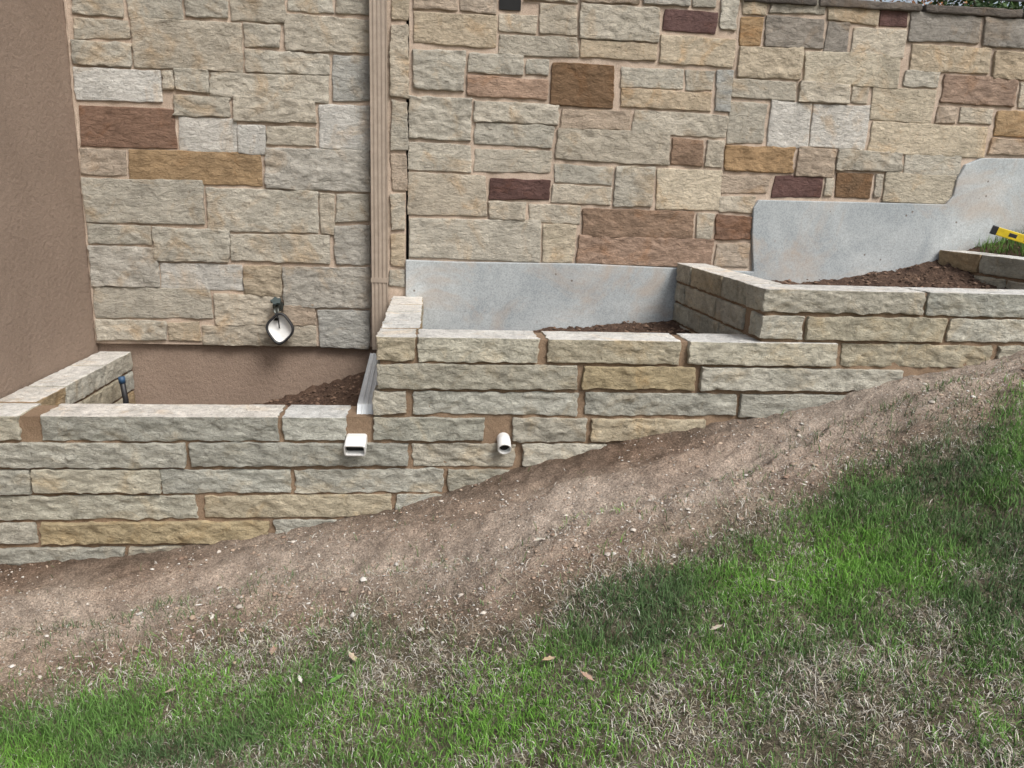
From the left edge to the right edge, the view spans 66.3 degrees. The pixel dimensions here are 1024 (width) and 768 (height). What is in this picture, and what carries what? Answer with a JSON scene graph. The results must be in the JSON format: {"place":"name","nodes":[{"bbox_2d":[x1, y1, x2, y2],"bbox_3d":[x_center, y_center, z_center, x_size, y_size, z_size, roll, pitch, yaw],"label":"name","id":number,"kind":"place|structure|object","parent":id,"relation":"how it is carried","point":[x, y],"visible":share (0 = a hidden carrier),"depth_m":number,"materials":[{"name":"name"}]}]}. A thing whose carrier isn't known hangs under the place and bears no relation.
{"place":"outdoors","nodes":[
{"label":"outdoors","id":0,"kind":"place"},
{"bbox_2d":[253,371,365,406],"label":"planter soil","id":1,"kind":"structure","parent":0,"point":[348,396],"depth_m":4.42,"materials":[{"name":"brown soil"}]},
{"bbox_2d":[118,376,128,403],"bbox_3d":[-2.032,0.112,4.109,0.046,0.306,0.050,1,14,-6],"label":"irrigation pipe","id":2,"kind":"object","parent":1,"relation":"on","point":[122,381],"visible":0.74,"depth_m":4.09,"materials":[{"name":"black plastic"}]},
{"bbox_2d":[262,243,1023,406],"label":"soil clods","id":3,"kind":"object","parent":1,"relation":"on","point":[598,328],"visible":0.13,"depth_m":4.45,"materials":[{"name":"brown soil"}]},
{"bbox_2d":[357,353,377,413],"bbox_3d":[-0.689,0.005,3.892,0.084,0.094,1.148,0,14,-7],"label":"downspout extension","id":4,"kind":"object","parent":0,"point":[365,402],"visible":0.62,"depth_m":3.65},
{"bbox_2d":[0,351,1023,767],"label":"ground","id":5,"kind":"structure","parent":0,"point":[92,581],"depth_m":2.72,"materials":[{"name":"brown soil"}]},
{"bbox_2d":[0,0,98,398],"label":"stucco wall","id":6,"kind":"structure","parent":5,"relation":"on","point":[46,323],"depth_m":3.72,"materials":[{"name":"brown paint"}]},
{"bbox_2d":[64,0,97,342],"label":"corner mortar","id":7,"kind":"object","parent":6,"relation":"attached to","point":[75,107],"visible":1,"depth_m":4.10,"materials":[{"name":"beige concrete"}]},
{"bbox_2d":[98,343,376,404],"bbox_3d":[-1.497,0.243,4.705,1.712,1.016,0.210,1,14,-6],"label":"stucco foundation","id":8,"kind":"object","parent":5,"relation":"on","point":[202,374],"visible":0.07,"depth_m":4.51,"materials":[{"name":"brown paint"}]},
{"bbox_2d":[0,355,1023,767],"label":"grass lawn","id":9,"kind":"structure","parent":5,"relation":"on","point":[990,469],"depth_m":2.32,"materials":[{"name":"green plant"}]},
{"bbox_2d":[74,483,805,692],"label":"fallen leaves","id":10,"kind":"object","parent":9,"relation":"on","point":[353,656],"visible":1,"depth_m":2.43,"materials":[{"name":"brown plant"}]},
{"bbox_2d":[0,256,1023,554],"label":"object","id":11,"kind":"object","parent":5,"relation":"on","point":[356,422],"visible":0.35,"depth_m":3.36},
{"bbox_2d":[966,241,1023,256],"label":"planter soil","id":12,"kind":"structure","parent":11,"relation":"in","point":[976,249],"depth_m":4.56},
{"bbox_2d":[975,224,1023,256],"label":"grass patch","id":13,"kind":"object","parent":12,"relation":"on","point":[1002,242],"visible":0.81,"depth_m":4.53,"materials":[{"name":"green plant"}]},
{"bbox_2d":[989,225,1023,243],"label":"spirit level","id":14,"kind":"object","parent":12,"relation":"on","point":[1006,233],"visible":1,"depth_m":4.31,"materials":[{"name":"yellow paint"}]},
{"bbox_2d":[1009,233,1017,238],"bbox_3d":[2.754,-0.816,4.311,0.044,0.032,0.030,8,15,24],"label":"vial window","id":15,"kind":"structure","parent":14,"relation":"in","point":[1010,235],"depth_m":4.30,"materials":[{"name":"black plastic"}]},
{"bbox_2d":[0,250,1023,565],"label":"stone retaining walls","id":16,"kind":"structure","parent":5,"relation":"on","point":[100,414],"depth_m":3.34,"materials":[{"name":"stone"}]},
{"bbox_2d":[344,434,366,455],"bbox_3d":[-0.656,0.250,3.299,0.090,0.082,0.141,1,14,-6],"label":"downspout outlet","id":17,"kind":"object","parent":16,"relation":"in","point":[355,444],"visible":0.84,"depth_m":3.27,"materials":[{"name":"white plastic"}]},
{"bbox_2d":[497,432,510,453],"bbox_3d":[-0.036,0.249,3.363,0.058,0.083,0.136,1,14,-6],"label":"drain pipe","id":18,"kind":"object","parent":16,"relation":"attached to","point":[503,442],"visible":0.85,"depth_m":3.33,"materials":[{"name":"white plastic"}]},
{"bbox_2d":[406,158,1023,330],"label":"concrete footing","id":19,"kind":"object","parent":5,"relation":"on","point":[800,241],"visible":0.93,"depth_m":4.58,"materials":[{"name":"grey concrete"}]},
{"bbox_2d":[713,0,1023,266],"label":"stone boundary wall","id":20,"kind":"structure","parent":5,"relation":"on","point":[834,71],"depth_m":4.46,"materials":[{"name":"stone"}]},
{"bbox_2d":[717,2,1023,270],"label":"mortar joints","id":21,"kind":"object","parent":20,"relation":"attached to","point":[905,63],"visible":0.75,"depth_m":4.49,"materials":[{"name":"beige concrete"}]},
{"bbox_2d":[874,0,1012,8],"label":"autumn tree","id":22,"kind":"object","parent":5,"relation":"on","point":[931,2],"visible":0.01,"depth_m":14.81,"materials":[{"name":"green plant"}]},
{"bbox_2d":[902,0,1023,10],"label":"leafy tree","id":23,"kind":"object","parent":5,"relation":"on","point":[998,5],"visible":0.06,"depth_m":11.05,"materials":[{"name":"green plant"}]},
{"bbox_2d":[523,320,689,334],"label":"planter soil","id":24,"kind":"structure","parent":0,"point":[665,326],"depth_m":4.49,"materials":[{"name":"brown soil"}]},
{"bbox_2d":[772,259,1002,288],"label":"planter soil","id":25,"kind":"structure","parent":0,"point":[912,270],"depth_m":4.51,"materials":[{"name":"brown soil"}]},
{"bbox_2d":[870,0,1023,9],"label":"sky","id":26,"kind":"structure","parent":0,"point":[926,2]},
{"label":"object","id":27,"kind":"object","parent":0,"visible":0},
{"bbox_2d":[743,0,1023,18],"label":"coping","id":28,"kind":"object","parent":27,"relation":"on","point":[909,7],"visible":0.38,"depth_m":4.33,"materials":[{"name":"stone"}]},
{"bbox_2d":[999,0,1023,1],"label":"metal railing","id":29,"kind":"object","parent":28,"relation":"on","point":[1013,0],"depth_m":4.54,"materials":[{"name":"black metal"}]},
{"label":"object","id":30,"kind":"object","parent":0,"visible":0},
{"bbox_2d":[70,0,739,348],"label":"stone veneer","id":31,"kind":"object","parent":30,"relation":"attached to","point":[162,187],"visible":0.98,"depth_m":4.26,"materials":[{"name":"stone"}]},
{"bbox_2d":[65,0,405,346],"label":"mortar joints","id":32,"kind":"object","parent":31,"relation":"attached to","point":[168,102],"visible":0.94,"depth_m":4.22,"materials":[{"name":"beige concrete"}]},
{"bbox_2d":[270,297,283,320],"bbox_3d":[-1.309,-0.422,4.367,0.061,0.128,0.105,1,14,-6],"label":"outdoor faucet","id":33,"kind":"object","parent":31,"relation":"attached to","point":[277,303],"visible":1,"depth_m":4.34,"materials":[{"name":"grey metal"}]},
{"bbox_2d":[265,312,293,344],"bbox_3d":[-1.288,-0.314,4.367,0.151,0.179,0.101,1,14,-6],"label":"faucet cover","id":34,"kind":"object","parent":33,"relation":"hanging from","point":[280,331],"visible":0.99,"depth_m":4.35,"materials":[{"name":"white plastic"}]},
{"bbox_2d":[369,0,388,349],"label":"downspout","id":35,"kind":"object","parent":31,"relation":"attached to","point":[378,127],"visible":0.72,"depth_m":4.20,"materials":[{"name":"beige paint"}]},
{"bbox_2d":[406,22,408,259],"bbox_3d":[-0.577,-1.512,4.356,0.016,3.450,0.150,1,14,-6],"label":"expansion joint","id":36,"kind":"object","parent":31,"relation":"attached to","point":[407,219],"depth_m":4.42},
{"bbox_2d":[499,0,520,10],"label":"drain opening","id":37,"kind":"object","parent":31,"relation":"attached to","point":[513,5],"visible":1,"depth_m":4.15,"materials":[{"name":"black"}]},
{"bbox_2d":[409,0,738,267],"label":"mortar joints","id":38,"kind":"object","parent":31,"relation":"attached to","point":[530,7],"visible":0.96,"depth_m":4.30,"materials":[{"name":"beige concrete"}]}
]}

